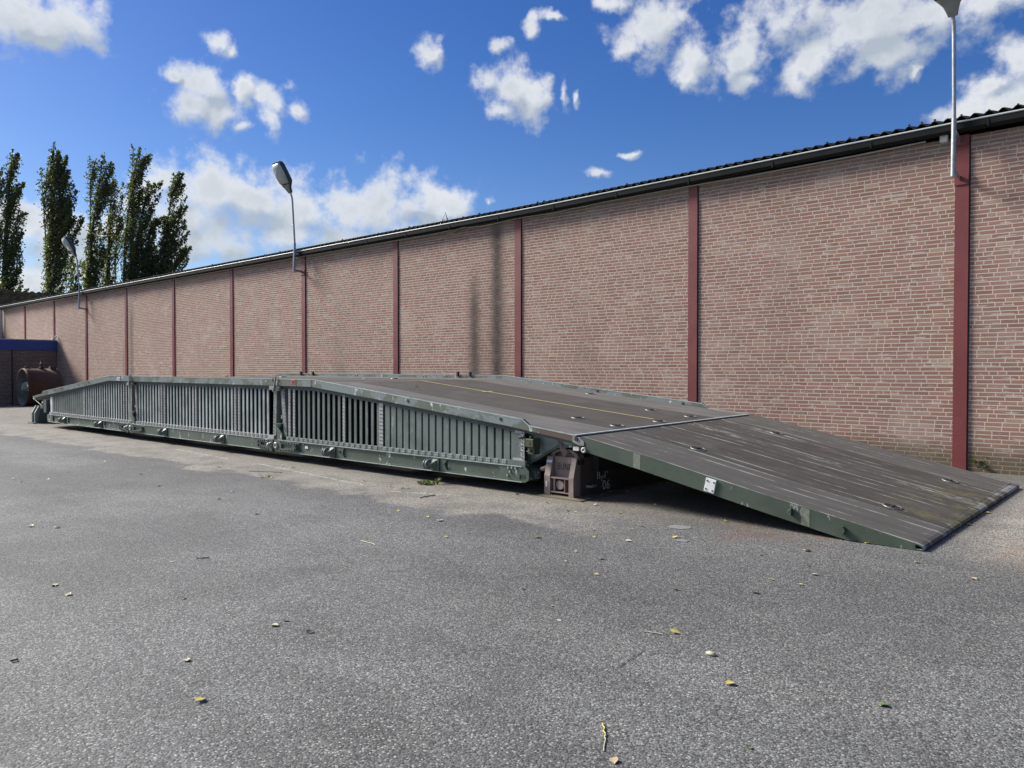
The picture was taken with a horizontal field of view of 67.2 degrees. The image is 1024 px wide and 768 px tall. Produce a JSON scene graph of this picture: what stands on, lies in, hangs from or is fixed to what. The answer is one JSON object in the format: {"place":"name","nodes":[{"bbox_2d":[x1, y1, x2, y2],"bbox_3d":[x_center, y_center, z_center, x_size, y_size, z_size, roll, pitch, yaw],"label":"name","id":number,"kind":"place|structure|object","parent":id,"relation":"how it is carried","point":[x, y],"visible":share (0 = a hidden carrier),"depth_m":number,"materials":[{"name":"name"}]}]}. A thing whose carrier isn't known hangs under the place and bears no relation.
{"place":"outdoors","nodes":[
{"label":"outdoors","id":0,"kind":"place"},
{"bbox_2d":[0,405,1023,767],"bbox_3d":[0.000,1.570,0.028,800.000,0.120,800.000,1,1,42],"label":"ground","id":1,"kind":"structure","parent":0,"point":[440,635],"depth_m":4.59,"materials":[{"name":"grey asphalt"}]},
{"bbox_2d":[0,148,28,291],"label":"poplar tree","id":2,"kind":"object","parent":1,"relation":"on","point":[10,259],"visible":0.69,"depth_m":54.80,"materials":[{"name":"green plant"}]},
{"bbox_2d":[0,338,56,405],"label":"annex","id":3,"kind":"object","parent":1,"relation":"on","point":[16,355],"visible":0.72,"depth_m":35.64,"materials":[{"name":"brick"}]},
{"bbox_2d":[0,289,60,338],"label":"hall","id":4,"kind":"structure","parent":1,"relation":"on","point":[8,296],"depth_m":49.13,"materials":[{"name":"brick"}]},
{"bbox_2d":[16,360,62,405],"bbox_3d":[-20.560,-0.037,33.538,1.634,1.982,1.330,1,1,42],"label":"storage tank","id":5,"kind":"object","parent":1,"relation":"on","point":[40,379],"visible":0.83,"depth_m":33.19,"materials":[{"name":"brown metal"}]},
{"bbox_2d":[21,382,27,389],"bbox_3d":[-20.645,0.071,33.474,1.200,0.345,0.880,1,1,42],"label":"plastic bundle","id":6,"kind":"object","parent":5,"relation":"in","point":[24,386],"visible":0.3,"depth_m":33.55,"materials":[{"name":"grey plastic"}]},
{"bbox_2d":[28,402,53,423],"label":"bearing block","id":7,"kind":"structure","parent":1,"relation":"on","point":[38,415],"depth_m":21.82,"materials":[{"name":"grey metal"}]},
{"bbox_2d":[33,141,84,293],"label":"poplar tree","id":8,"kind":"object","parent":1,"relation":"on","point":[60,225],"visible":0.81,"depth_m":58.78,"materials":[{"name":"green plant"}]},
{"bbox_2d":[59,258,83,292],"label":"poplar tree","id":9,"kind":"object","parent":1,"relation":"on","point":[71,280],"visible":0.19,"depth_m":56.43,"materials":[{"name":"green plant"}]},
{"bbox_2d":[80,152,116,288],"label":"poplar tree","id":10,"kind":"object","parent":1,"relation":"on","point":[92,273],"visible":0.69,"depth_m":60.77,"materials":[{"name":"green plant"}]},
{"bbox_2d":[96,170,129,284],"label":"poplar tree","id":11,"kind":"object","parent":1,"relation":"on","point":[115,249],"visible":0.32,"depth_m":63.06,"materials":[{"name":"green plant"}]},
{"bbox_2d":[116,144,163,281],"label":"poplar tree","id":12,"kind":"object","parent":1,"relation":"on","point":[135,247],"visible":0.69,"depth_m":62.04,"materials":[{"name":"green plant"}]},
{"bbox_2d":[140,206,168,277],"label":"poplar tree","id":13,"kind":"object","parent":1,"relation":"on","point":[154,271],"visible":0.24,"depth_m":62.77,"materials":[{"name":"green plant"}]},
{"bbox_2d":[154,171,192,275],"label":"poplar tree","id":14,"kind":"object","parent":1,"relation":"on","point":[169,243],"visible":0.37,"depth_m":62.97,"materials":[{"name":"green plant"}]},
{"bbox_2d":[417,479,435,484],"bbox_3d":[-1.128,1.306,10.171,0.265,0.086,0.194,0,1,14],"label":"weed plant","id":15,"kind":"object","parent":1,"relation":"on","point":[424,482],"visible":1,"depth_m":10.13,"materials":[{"name":"green plant"}]},
{"bbox_2d":[0,103,1023,474],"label":"warehouse","id":16,"kind":"structure","parent":1,"relation":"on","point":[866,289],"depth_m":14.35,"materials":[{"name":"brick"}]},
{"bbox_2d":[62,236,86,310],"bbox_3d":[-19.320,-4.854,34.002,0.448,3.234,0.905,1,1,42],"label":"wall lamp","id":17,"kind":"object","parent":16,"relation":"attached to","point":[68,244],"visible":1,"depth_m":33.88,"materials":[{"name":"grey metal"}]},
{"bbox_2d":[272,161,304,274],"bbox_3d":[-6.574,-4.858,22.659,0.448,3.234,0.905,1,1,42],"label":"wall lamp","id":18,"kind":"object","parent":16,"relation":"attached to","point":[282,174],"visible":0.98,"depth_m":22.49,"materials":[{"name":"grey metal"}]},
{"bbox_2d":[934,0,968,185],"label":"wall lamp","id":19,"kind":"object","parent":16,"relation":"attached to","point":[951,8],"visible":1,"depth_m":11.29,"materials":[{"name":"grey metal"}]},
{"bbox_2d":[537,440,673,501],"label":"bearing block","id":20,"kind":"structure","parent":1,"relation":"on","point":[569,474],"depth_m":9.21,"materials":[{"name":"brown metal"}]},
{"bbox_2d":[33,371,749,482],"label":"bridge","id":21,"kind":"structure","parent":20,"relation":"on","point":[506,428],"depth_m":12.44,"materials":[{"name":"metal"}]},
{"bbox_2d":[609,756,617,763],"bbox_3d":[0.397,1.448,2.978,0.034,0.010,0.054,1,1,36],"label":"fallen leaf","id":22,"kind":"object","parent":1,"relation":"on","point":[613,759],"visible":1,"depth_m":2.97,"materials":[{"name":"beige plant"}]},
{"bbox_2d":[667,525,690,528],"bbox_3d":[1.608,1.372,7.396,0.224,0.001,0.198,1,1,42],"label":"worn patch","id":23,"kind":"object","parent":1,"relation":"on","point":[679,527],"visible":1,"depth_m":7.37,"materials":[{"name":"grey asphalt"}]},
{"bbox_2d":[674,539,688,541],"bbox_3d":[1.508,1.383,6.809,0.111,0.001,0.117,0,1,-14],"label":"worn patch","id":24,"kind":"object","parent":1,"relation":"on","point":[682,540],"visible":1,"depth_m":6.81,"materials":[{"name":"grey asphalt"}]},
{"bbox_2d":[706,651,715,655],"bbox_3d":[1.054,1.427,4.082,0.062,0.023,0.038,1,1,42],"label":"pebble","id":25,"kind":"object","parent":1,"relation":"on","point":[710,653],"visible":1,"depth_m":4.07,"materials":[{"name":"beige stone"}]},
{"bbox_2d":[581,415,1019,550],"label":"access ramp","id":26,"kind":"structure","parent":1,"relation":"on","point":[842,487],"depth_m":8.43,"materials":[{"name":"metal"}]},
{"bbox_2d":[970,456,988,468],"bbox_3d":[6.931,1.177,11.425,0.287,0.256,0.231,1,1,42],"label":"weed plant","id":27,"kind":"object","parent":1,"relation":"on","point":[974,460],"visible":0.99,"depth_m":11.39,"materials":[{"name":"green plant"}]},
{"bbox_2d":[0,0,1023,292],"label":"sky","id":28,"kind":"structure","parent":0,"point":[381,116],"materials":[{"name":"blue"}]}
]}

